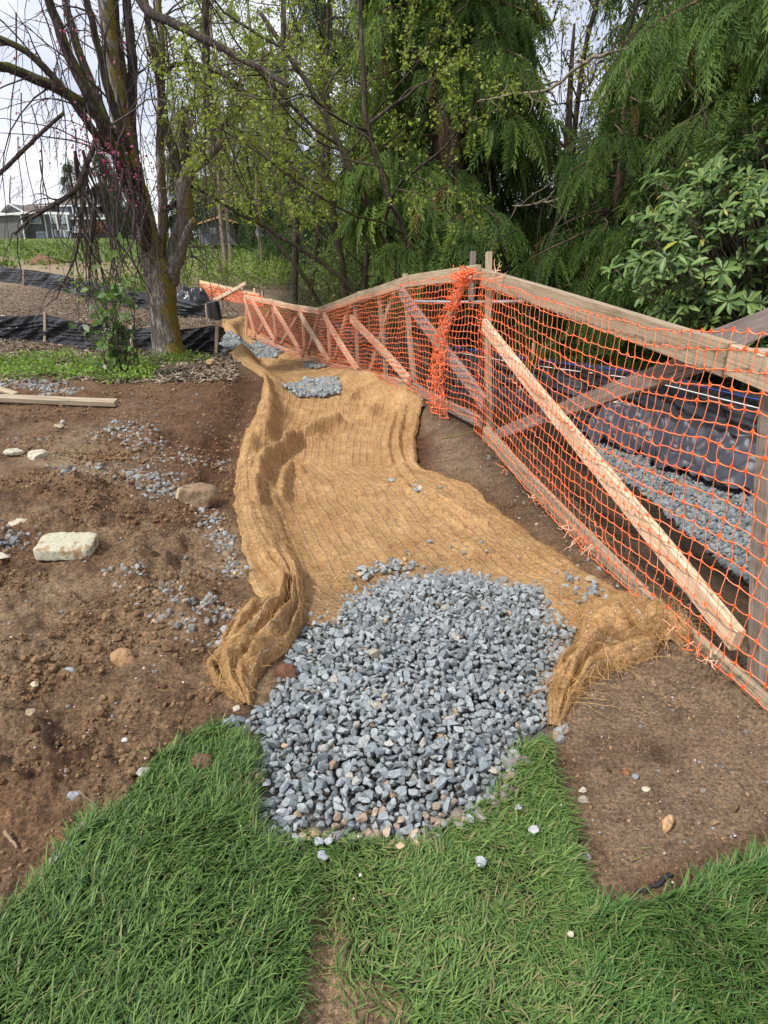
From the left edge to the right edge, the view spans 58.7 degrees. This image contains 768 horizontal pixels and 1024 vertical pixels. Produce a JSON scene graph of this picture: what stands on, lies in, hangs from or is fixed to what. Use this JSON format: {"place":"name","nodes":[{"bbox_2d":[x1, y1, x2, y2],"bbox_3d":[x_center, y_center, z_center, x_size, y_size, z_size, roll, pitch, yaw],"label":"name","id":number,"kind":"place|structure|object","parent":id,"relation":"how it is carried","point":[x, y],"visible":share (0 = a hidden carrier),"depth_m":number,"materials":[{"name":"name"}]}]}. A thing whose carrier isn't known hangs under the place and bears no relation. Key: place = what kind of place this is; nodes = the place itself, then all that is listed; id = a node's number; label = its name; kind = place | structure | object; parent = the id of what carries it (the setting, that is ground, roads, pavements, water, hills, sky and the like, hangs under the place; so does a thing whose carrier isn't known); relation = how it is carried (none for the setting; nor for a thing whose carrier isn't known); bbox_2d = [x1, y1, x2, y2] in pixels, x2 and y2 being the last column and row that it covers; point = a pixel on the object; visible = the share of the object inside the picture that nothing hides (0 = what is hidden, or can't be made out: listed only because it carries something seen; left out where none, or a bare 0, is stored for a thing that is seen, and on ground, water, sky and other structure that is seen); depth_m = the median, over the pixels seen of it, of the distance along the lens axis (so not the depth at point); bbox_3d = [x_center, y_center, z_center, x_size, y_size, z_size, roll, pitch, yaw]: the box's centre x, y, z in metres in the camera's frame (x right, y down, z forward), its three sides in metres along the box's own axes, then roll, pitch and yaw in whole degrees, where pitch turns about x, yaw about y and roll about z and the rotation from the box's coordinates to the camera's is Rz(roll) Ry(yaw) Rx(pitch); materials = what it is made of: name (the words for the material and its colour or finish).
{"place":"outdoors","nodes":[
{"label":"outdoors","id":0,"kind":"place"},
{"bbox_2d":[82,219,106,236],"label":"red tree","id":1,"kind":"object","parent":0,"point":[97,232],"visible":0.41,"depth_m":77.55,"materials":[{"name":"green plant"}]},
{"bbox_2d":[0,0,757,236],"label":"sky","id":2,"kind":"structure","parent":0,"point":[33,7],"materials":[{"name":"white"}]},
{"bbox_2d":[0,237,767,1023],"bbox_3d":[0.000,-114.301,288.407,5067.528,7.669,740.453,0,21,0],"label":"ground","id":3,"kind":"structure","parent":0,"point":[32,809],"depth_m":2.57,"materials":[{"name":"soil"}]},
{"bbox_2d":[0,552,9,558],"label":"stone","id":4,"kind":"object","parent":3,"relation":"on","point":[3,555],"visible":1,"depth_m":3.42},
{"bbox_2d":[0,257,15,266],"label":"retaining wall","id":5,"kind":"structure","parent":3,"relation":"on","point":[11,258],"depth_m":37.42,"materials":[{"name":"stone"}]},
{"bbox_2d":[0,386,19,394],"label":"plank","id":6,"kind":"object","parent":3,"relation":"on","point":[5,390],"visible":0.87,"depth_m":7.15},
{"bbox_2d":[3,829,17,848],"bbox_3d":[-1.036,0.909,1.893,0.087,0.012,0.013,18,28,39],"label":"stick","id":7,"kind":"object","parent":3,"relation":"on","point":[7,835],"visible":1,"depth_m":1.90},
{"bbox_2d":[3,448,24,455],"bbox_3d":[-2.780,-0.452,5.119,0.106,0.050,0.123,15,26,34],"label":"stone","id":8,"kind":"object","parent":3,"relation":"on","point":[13,451],"visible":1,"depth_m":5.09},
{"bbox_2d":[7,518,26,525],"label":"stone","id":9,"kind":"object","parent":3,"relation":"on","point":[14,522],"visible":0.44,"depth_m":3.87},
{"bbox_2d":[0,161,46,203],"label":"bare tree","id":10,"kind":"object","parent":3,"relation":"on","point":[9,188],"visible":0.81,"depth_m":95.30,"materials":[{"name":"brown plant"}]},
{"bbox_2d":[25,708,34,715],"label":"stone","id":11,"kind":"object","parent":3,"relation":"on","point":[29,711],"visible":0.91,"depth_m":2.29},
{"bbox_2d":[30,681,38,687],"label":"stone","id":12,"kind":"object","parent":3,"relation":"on","point":[34,684],"visible":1,"depth_m":2.52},
{"bbox_2d":[27,449,48,459],"bbox_3d":[-2.595,-0.428,5.127,0.148,0.071,0.134,-8,23,-20],"label":"stone","id":13,"kind":"object","parent":3,"relation":"on","point":[38,454],"visible":0.94,"depth_m":5.09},
{"bbox_2d":[26,253,57,264],"bbox_3d":[-19.587,-14.468,39.035,1.800,0.660,1.600,0,21,0],"label":"soil pile","id":14,"kind":"object","parent":3,"relation":"on","point":[39,256],"visible":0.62,"depth_m":38.72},
{"bbox_2d":[48,853,61,864],"bbox_3d":[-0.864,0.912,1.795,0.028,0.035,0.038,17,27,37],"label":"stone","id":15,"kind":"object","parent":3,"relation":"on","point":[54,858],"visible":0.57,"depth_m":1.78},
{"bbox_2d":[53,423,64,428],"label":"stone","id":16,"kind":"object","parent":3,"relation":"on","point":[59,426],"visible":0.91,"depth_m":5.78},
{"bbox_2d":[0,394,118,406],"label":"plank","id":17,"kind":"object","parent":3,"relation":"on","point":[78,401],"visible":1,"depth_m":6.65,"materials":[{"name":"wood"}]},
{"bbox_2d":[0,199,124,238],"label":"house","id":18,"kind":"structure","parent":3,"relation":"on","point":[12,211],"depth_m":84.75,"materials":[{"name":"grey"}]},
{"bbox_2d":[29,216,41,223],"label":"window","id":19,"kind":"structure","parent":18,"relation":"in","point":[36,220],"depth_m":84.56,"materials":[{"name":"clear glass"}]},
{"bbox_2d":[36,232,46,237],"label":"window","id":20,"kind":"structure","parent":18,"relation":"in","point":[41,234],"depth_m":85.14,"materials":[{"name":"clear glass"}]},
{"bbox_2d":[54,230,61,236],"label":"window","id":21,"kind":"structure","parent":18,"relation":"in","point":[56,235],"depth_m":85.10,"materials":[{"name":"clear glass"}]},
{"bbox_2d":[59,207,67,211],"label":"window","id":22,"kind":"structure","parent":18,"relation":"in","point":[61,208],"depth_m":86.80,"materials":[{"name":"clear glass"}]},
{"bbox_2d":[61,216,66,223],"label":"window","id":23,"kind":"structure","parent":18,"relation":"in","point":[63,220],"depth_m":84.52,"materials":[{"name":"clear glass"}]},
{"bbox_2d":[63,230,70,236],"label":"window","id":24,"kind":"structure","parent":18,"relation":"in","point":[65,234],"depth_m":85.06,"materials":[{"name":"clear glass"}]},
{"bbox_2d":[33,532,98,560],"bbox_3d":[-1.655,0.177,3.559,0.295,0.093,0.191,0,21,0],"label":"block","id":25,"kind":"object","parent":3,"relation":"on","point":[55,546],"depth_m":3.50,"materials":[{"name":"stone"}]},
{"bbox_2d":[58,152,78,198],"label":"conifer tree","id":26,"kind":"object","parent":3,"relation":"on","point":[71,166],"visible":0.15,"depth_m":96.91,"materials":[{"name":"plant"}]},
{"bbox_2d":[67,791,80,800],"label":"stone","id":27,"kind":"object","parent":3,"relation":"on","point":[71,795],"visible":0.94,"depth_m":2.03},
{"bbox_2d":[0,266,206,316],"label":"silt fence","id":28,"kind":"object","parent":3,"relation":"on","point":[47,280],"visible":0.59,"depth_m":24.71,"materials":[{"name":"black plastic"}]},
{"bbox_2d":[89,126,123,231],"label":"conifer tree","id":29,"kind":"object","parent":3,"relation":"on","point":[94,159],"visible":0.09,"depth_m":88.99,"materials":[{"name":"plant"}]},
{"bbox_2d":[0,312,225,353],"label":"silt fence","id":30,"kind":"object","parent":3,"relation":"on","point":[47,328],"visible":0.62,"depth_m":11.78,"materials":[{"name":"black plastic"}]},
{"bbox_2d":[0,282,238,383],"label":"bark mulch","id":31,"kind":"object","parent":3,"relation":"on","point":[173,373],"visible":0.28,"depth_m":9.75,"materials":[{"name":"wood"}]},
{"bbox_2d":[58,232,147,375],"bbox_3d":[-3.404,-2.521,8.321,0.852,1.657,1.526,-12,24,-29],"label":"leafy shrub","id":32,"kind":"object","parent":31,"relation":"on","point":[114,346],"visible":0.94,"depth_m":8.14,"materials":[{"name":"green plant"}]},
{"bbox_2d":[0,345,219,384],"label":"weeds","id":33,"kind":"object","parent":31,"relation":"on","point":[25,364],"visible":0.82,"depth_m":8.64,"materials":[{"name":"green plant"}]},
{"bbox_2d":[110,648,134,665],"bbox_3d":[-1.031,0.574,2.691,0.109,0.073,0.083,8,23,21],"label":"stone","id":34,"kind":"object","parent":3,"relation":"on","point":[119,656],"visible":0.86,"depth_m":2.67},
{"bbox_2d":[110,170,157,238],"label":"conifer tree","id":35,"kind":"object","parent":3,"relation":"on","point":[124,206],"visible":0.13,"depth_m":79.82,"materials":[{"name":"plant"}]},
{"bbox_2d":[136,767,149,776],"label":"stone","id":36,"kind":"object","parent":3,"relation":"on","point":[140,772],"visible":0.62,"depth_m":2.09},
{"bbox_2d":[0,238,291,268],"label":"bank grass","id":37,"kind":"structure","parent":3,"relation":"on","point":[51,253],"depth_m":43.77,"materials":[{"name":"green plant"}]},
{"bbox_2d":[76,2,278,261],"bbox_3d":[-10.310,-20.466,37.223,10.172,13.173,7.715,0,21,0],"label":"birch tree","id":38,"kind":"object","parent":3,"relation":"on","point":[227,219],"visible":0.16,"depth_m":37.26,"materials":[{"name":"green plant"}]},
{"bbox_2d":[157,87,206,241],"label":"conifer tree","id":39,"kind":"object","parent":3,"relation":"on","point":[171,219],"visible":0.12,"depth_m":70.36,"materials":[{"name":"plant"}]},
{"bbox_2d":[0,0,379,358],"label":"plum tree","id":40,"kind":"object","parent":3,"relation":"on","point":[116,138],"visible":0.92,"depth_m":8.70,"materials":[{"name":"brown plant"}]},
{"bbox_2d":[176,285,209,303],"bbox_3d":[-5.973,-6.702,21.071,1.240,0.615,0.900,0,21,0],"label":"plastic bundle","id":41,"kind":"object","parent":3,"relation":"on","point":[200,296],"visible":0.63,"depth_m":20.84,"materials":[{"name":"plastic"}]},
{"bbox_2d":[178,482,219,508],"bbox_3d":[-1.148,-0.084,4.261,0.240,0.179,0.191,8,23,20],"label":"boulder","id":42,"kind":"object","parent":3,"relation":"on","point":[202,495],"visible":0.84,"depth_m":4.19,"materials":[{"name":"stone"}]},
{"bbox_2d":[190,753,212,770],"bbox_3d":[-0.565,0.777,2.119,0.076,0.057,0.067,0,21,0],"label":"rock","id":43,"kind":"object","parent":3,"relation":"on","point":[204,758],"visible":0.81,"depth_m":2.10,"materials":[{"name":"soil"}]},
{"bbox_2d":[69,248,340,306],"bbox_3d":[-5.383,-9.224,26.189,10.340,1.691,14.043,0,21,0],"label":"scrub","id":44,"kind":"object","parent":3,"relation":"on","point":[264,276],"visible":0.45,"depth_m":26.68,"materials":[{"name":"green plant"}]},
{"bbox_2d":[206,302,213,318],"bbox_3d":[-4.244,-4.932,16.764,0.211,0.420,0.216,0,21,0],"label":"pipe stub","id":45,"kind":"object","parent":3,"relation":"on","point":[209,312],"visible":0.54,"depth_m":16.68,"materials":[{"name":"black plastic"}]},
{"bbox_2d":[206,359,215,364],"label":"boulder","id":46,"kind":"object","parent":3,"relation":"on","point":[211,361],"visible":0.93,"depth_m":9.25,"materials":[{"name":"stone"}]},
{"bbox_2d":[193,96,234,239],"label":"conifer tree","id":47,"kind":"object","parent":3,"relation":"on","point":[208,215],"visible":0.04,"depth_m":67.00,"materials":[{"name":"plant"}]},
{"bbox_2d":[211,301,221,319],"bbox_3d":[-4.036,-4.829,16.432,0.267,0.485,0.211,0,21,0],"label":"pipe stub","id":48,"kind":"object","parent":3,"relation":"on","point":[216,311],"visible":0.87,"depth_m":16.35,"materials":[{"name":"black plastic"}]},
{"bbox_2d":[197,216,247,244],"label":"house","id":49,"kind":"structure","parent":3,"relation":"on","point":[207,237],"depth_m":55.56,"materials":[{"name":"grey"}]},
{"bbox_2d":[224,330,237,339],"bbox_3d":[-2.969,-3.443,13.227,0.274,0.140,1.799,-5,22,-11],"label":"gravel patch","id":50,"kind":"object","parent":3,"relation":"on","point":[228,334],"visible":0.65,"depth_m":12.66,"materials":[{"name":"gravel"}]},
{"bbox_2d":[199,280,263,306],"bbox_3d":[-4.858,-6.880,21.639,0.207,0.910,3.938,-19,28,-40],"label":"safety fence","id":51,"kind":"object","parent":3,"relation":"on","point":[227,293],"visible":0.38,"depth_m":21.57,"materials":[{"name":"plastic"}]},
{"bbox_2d":[164,0,308,274],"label":"birch tree","id":52,"kind":"object","parent":3,"relation":"on","point":[222,236],"visible":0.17,"depth_m":29.70,"materials":[{"name":"green plant"}]},
{"bbox_2d":[232,705,240,711],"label":"stone","id":53,"kind":"object","parent":3,"relation":"on","point":[236,708],"visible":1,"depth_m":2.44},
{"bbox_2d":[207,49,271,248],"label":"conifer tree","id":54,"kind":"object","parent":3,"relation":"on","point":[240,227],"visible":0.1,"depth_m":54.95,"materials":[{"name":"plant"}]},
{"bbox_2d":[237,16,312,255],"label":"conifer tree","id":55,"kind":"object","parent":3,"relation":"on","point":[266,236],"visible":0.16,"depth_m":46.24,"materials":[{"name":"plant"}]},
{"bbox_2d":[274,663,296,683],"bbox_3d":[-0.379,0.629,2.634,0.091,0.091,0.082,0,21,0],"label":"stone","id":56,"kind":"object","parent":3,"relation":"on","point":[283,671],"visible":0.72,"depth_m":2.61,"materials":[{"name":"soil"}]},
{"bbox_2d":[164,0,407,318],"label":"alder tree","id":57,"kind":"object","parent":3,"relation":"on","point":[322,161],"visible":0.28,"depth_m":16.86,"materials":[{"name":"green plant"}]},
{"bbox_2d":[154,0,430,333],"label":"maple tree","id":58,"kind":"object","parent":3,"relation":"on","point":[338,245],"visible":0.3,"depth_m":12.58,"materials":[{"name":"green plant"}]},
{"bbox_2d":[260,0,372,283],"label":"cedar tree","id":59,"kind":"object","parent":3,"relation":"on","point":[321,12],"visible":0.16,"depth_m":26.74,"materials":[{"name":"green plant"}]},
{"bbox_2d":[314,837,323,846],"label":"stone","id":60,"kind":"object","parent":3,"relation":"on","point":[320,841],"visible":0.99,"depth_m":1.85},
{"bbox_2d":[317,850,328,860],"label":"stone","id":61,"kind":"object","parent":3,"relation":"on","point":[322,855],"visible":1,"depth_m":1.81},
{"bbox_2d":[324,837,332,844],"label":"stone","id":62,"kind":"object","parent":3,"relation":"on","point":[328,840],"visible":1,"depth_m":1.86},
{"bbox_2d":[144,0,554,386],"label":"maple tree","id":63,"kind":"object","parent":3,"relation":"on","point":[394,139],"visible":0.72,"depth_m":8.70,"materials":[{"name":"green plant"}]},
{"bbox_2d":[243,264,486,427],"bbox_3d":[-0.879,-2.938,10.450,0.736,1.835,10.886,-8,23,-20],"label":"safety fence","id":64,"kind":"object","parent":3,"relation":"on","point":[467,275],"visible":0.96,"depth_m":7.54,"materials":[{"name":"plastic"}]},
{"bbox_2d":[0,408,766,898],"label":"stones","id":65,"kind":"object","parent":3,"relation":"on","point":[392,548],"visible":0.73,"depth_m":2.88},
{"bbox_2d":[0,377,767,864],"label":"loose gravel","id":66,"kind":"structure","parent":3,"relation":"on","point":[558,733],"depth_m":3.55,"materials":[{"name":"gravel"}]},
{"bbox_2d":[338,22,431,286],"bbox_3d":[1.149,-15.646,22.235,5.844,17.680,6.184,-3,21,-7],"label":"cedar tree","id":67,"kind":"object","parent":3,"relation":"on","point":[364,136],"depth_m":21.64,"materials":[{"name":"green plant"}]},
{"bbox_2d":[200,179,574,351],"bbox_3d":[1.919,-6.422,16.616,13.675,4.009,12.608,0,21,0],"label":"understory","id":68,"kind":"object","parent":3,"relation":"on","point":[335,267],"visible":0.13,"depth_m":16.42,"materials":[{"name":"green plant"}]},
{"bbox_2d":[308,0,467,299],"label":"cedar tree","id":69,"kind":"object","parent":3,"relation":"on","point":[356,147],"visible":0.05,"depth_m":18.55,"materials":[{"name":"green plant"}]},
{"bbox_2d":[395,842,404,848],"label":"stone","id":70,"kind":"object","parent":3,"relation":"on","point":[400,845],"visible":0.98,"depth_m":1.87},
{"bbox_2d":[233,243,616,392],"bbox_3d":[-0.073,-4.253,13.368,5.579,2.407,11.982,-9,23,-21],"label":"bramble thicket","id":71,"kind":"object","parent":3,"relation":"on","point":[390,325],"visible":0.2,"depth_m":12.51,"materials":[{"name":"green plant"}]},
{"bbox_2d":[322,0,584,344],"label":"cedar tree","id":72,"kind":"object","parent":3,"relation":"on","point":[519,135],"visible":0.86,"depth_m":9.28,"materials":[{"name":"green plant"}]},
{"bbox_2d":[191,316,716,727],"bbox_3d":[-0.997,-2.140,10.265,2.934,0.731,17.092,-4,22,-11],"label":"erosion matting","id":73,"kind":"object","parent":3,"relation":"on","point":[282,460],"visible":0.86,"depth_m":4.05,"materials":[{"name":"fabric"}]},
{"bbox_2d":[219,334,286,357],"bbox_3d":[-2.395,-3.162,12.933,1.018,0.526,4.922,0,21,0],"label":"gravel patch","id":74,"kind":"object","parent":73,"relation":"on","point":[258,349],"visible":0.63,"depth_m":13.07,"materials":[{"name":"gravel"}]},
{"bbox_2d":[281,376,341,397],"bbox_3d":[-0.874,-1.627,8.681,0.716,0.247,1.677,0,21,0],"label":"gravel patch","id":75,"kind":"object","parent":73,"relation":"on","point":[322,386],"visible":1,"depth_m":8.35,"materials":[{"name":"gravel"}]},
{"bbox_2d":[303,359,327,369],"bbox_3d":[-1.180,-2.507,11.605,0.346,0.203,1.367,-4,22,-10],"label":"gravel patch","id":76,"kind":"object","parent":73,"relation":"on","point":[312,365],"visible":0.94,"depth_m":11.34,"materials":[{"name":"gravel"}]},
{"bbox_2d":[224,566,575,843],"bbox_3d":[0.102,0.593,2.771,1.180,0.192,2.023,9,23,21],"label":"gravel heap","id":77,"kind":"object","parent":73,"relation":"on","point":[461,614],"visible":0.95,"depth_m":2.48,"materials":[{"name":"gravel"}]},
{"bbox_2d":[299,687,325,691],"bbox_3d":[-0.255,0.635,2.442,0.096,0.020,0.011,-1,21,-3],"label":"stick","id":78,"kind":"object","parent":77,"relation":"on","point":[311,690],"visible":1,"depth_m":2.44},
{"bbox_2d":[475,856,486,867],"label":"stone","id":79,"kind":"object","parent":3,"relation":"on","point":[481,861],"visible":0.98,"depth_m":1.81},
{"bbox_2d":[308,23,662,346],"bbox_3d":[3.116,-4.916,11.290,6.736,5.763,7.164,-19,28,-39],"label":"cedar tree","id":80,"kind":"object","parent":3,"relation":"on","point":[568,119],"visible":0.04,"depth_m":11.44,"materials":[{"name":"green plant"}]},
{"bbox_2d":[311,0,685,345],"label":"maple tree","id":81,"kind":"object","parent":3,"relation":"on","point":[577,101],"visible":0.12,"depth_m":11.42,"materials":[{"name":"green plant"}]},
{"bbox_2d":[414,291,598,303],"bbox_3d":[1.538,-2.801,8.909,2.634,0.231,0.219,9,23,21],"label":"conduit","id":82,"kind":"object","parent":3,"relation":"on","point":[475,301],"visible":0.38,"depth_m":9.08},
{"bbox_2d":[277,268,757,407],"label":"undergrowth","id":83,"kind":"object","parent":3,"relation":"on","point":[605,360],"visible":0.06,"depth_m":9.77,"materials":[{"name":"green plant"}]},
{"bbox_2d":[515,804,522,810],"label":"stone","id":84,"kind":"object","parent":3,"relation":"on","point":[519,807],"visible":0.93,"depth_m":2.00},
{"bbox_2d":[272,0,767,408],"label":"cedar tree","id":85,"kind":"object","parent":3,"relation":"on","point":[689,128],"visible":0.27,"depth_m":7.66,"materials":[{"name":"green plant"}]},
{"bbox_2d":[477,48,635,123],"bbox_3d":[1.898,-4.756,7.696,0.751,0.579,1.969,-10,24,-25],"label":"dead branch","id":86,"kind":"object","parent":85,"relation":"attached to","point":[580,65],"visible":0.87,"depth_m":7.71,"materials":[{"name":"wood"}]},
{"bbox_2d":[288,0,757,337],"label":"maple tree","id":87,"kind":"object","parent":3,"relation":"on","point":[635,7],"visible":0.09,"depth_m":11.69,"materials":[{"name":"green plant"}]},
{"bbox_2d":[528,825,538,833],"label":"stone","id":88,"kind":"object","parent":3,"relation":"on","point":[533,829],"visible":1,"depth_m":1.93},
{"bbox_2d":[314,314,758,494],"bbox_3d":[1.219,-2.054,9.789,0.738,1.072,13.535,-9,23,-22],"label":"silt fence","id":89,"kind":"object","parent":3,"relation":"on","point":[743,444],"visible":0.62,"depth_m":6.87,"materials":[{"name":"black plastic"}]},
{"bbox_2d":[567,931,573,937],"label":"stone","id":90,"kind":"object","parent":3,"relation":"on","point":[570,934],"visible":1,"depth_m":1.62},
{"bbox_2d":[578,787,586,792],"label":"stone","id":91,"kind":"object","parent":3,"relation":"on","point":[582,789],"visible":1,"depth_m":2.14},
{"bbox_2d":[577,795,588,802],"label":"stone","id":92,"kind":"object","parent":3,"relation":"on","point":[583,798],"visible":1,"depth_m":2.10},
{"bbox_2d":[581,853,590,861],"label":"stone","id":93,"kind":"object","parent":3,"relation":"on","point":[588,856],"visible":0.57,"depth_m":1.91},
{"bbox_2d":[481,64,710,382],"bbox_3d":[2.717,-3.294,8.389,2.788,3.780,3.036,0,21,0],"label":"cedar tree","id":94,"kind":"object","parent":3,"relation":"on","point":[626,141],"visible":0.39,"depth_m":7.91,"materials":[{"name":"green plant"}]},
{"bbox_2d":[509,175,612,241],"bbox_3d":[2.268,-3.785,8.357,1.411,0.967,0.520,6,22,14],"label":"dead branch","id":95,"kind":"object","parent":94,"relation":"attached to","point":[546,202],"visible":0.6,"depth_m":8.48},
{"bbox_2d":[468,251,767,710],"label":"safety fence","id":96,"kind":"object","parent":3,"relation":"on","point":[724,351],"visible":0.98,"depth_m":3.19,"materials":[{"name":"plastic"}]},
{"bbox_2d":[622,769,629,775],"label":"stone","id":97,"kind":"object","parent":3,"relation":"on","point":[626,772],"visible":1,"depth_m":2.22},
{"bbox_2d":[631,773,639,779],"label":"stone","id":98,"kind":"object","parent":3,"relation":"on","point":[635,776],"visible":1,"depth_m":2.20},
{"bbox_2d":[582,0,695,194],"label":"cedar tree","id":99,"kind":"object","parent":3,"relation":"on","point":[619,39],"visible":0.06,"depth_m":16.22,"materials":[{"name":"green plant"}]},
{"bbox_2d":[642,786,649,791],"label":"stone","id":100,"kind":"object","parent":3,"relation":"on","point":[645,788],"visible":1,"depth_m":2.15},
{"bbox_2d":[636,873,673,892],"bbox_3d":[0.731,0.999,1.834,0.130,0.018,0.023,-10,23,-24],"label":"plastic scrap","id":101,"kind":"object","parent":3,"relation":"on","point":[660,882],"visible":0.91,"depth_m":1.83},
{"bbox_2d":[661,814,673,833],"bbox_3d":[0.835,0.920,2.015,0.032,0.054,0.066,17,27,36],"label":"stone","id":102,"kind":"object","parent":3,"relation":"on","point":[667,821],"visible":1,"depth_m":2.00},
{"bbox_2d":[586,437,753,583],"bbox_3d":[2.895,-0.121,5.438,1.600,0.284,5.690,0,21,0],"label":"gravel patch","id":103,"kind":"object","parent":3,"relation":"on","point":[719,507],"visible":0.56,"depth_m":5.52,"materials":[{"name":"gravel"}]},
{"bbox_2d":[595,0,767,110],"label":"cedar tree","id":104,"kind":"object","parent":3,"relation":"on","point":[725,25],"visible":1,"depth_m":5.75,"materials":[{"name":"green plant"}]},
{"bbox_2d":[600,95,767,394],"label":"rhododendron","id":105,"kind":"object","parent":3,"relation":"on","point":[730,284],"visible":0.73,"depth_m":6.07,"materials":[{"name":"green plant"}]},
{"bbox_2d":[649,354,759,391],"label":"undergrowth","id":106,"kind":"object","parent":3,"relation":"on","point":[750,387],"visible":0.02,"depth_m":7.06,"materials":[{"name":"green plant"}]},
{"bbox_2d":[0,708,767,1023],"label":"grass","id":107,"kind":"structure","parent":0,"point":[104,1013],"depth_m":1.66,"materials":[{"name":"plant"}]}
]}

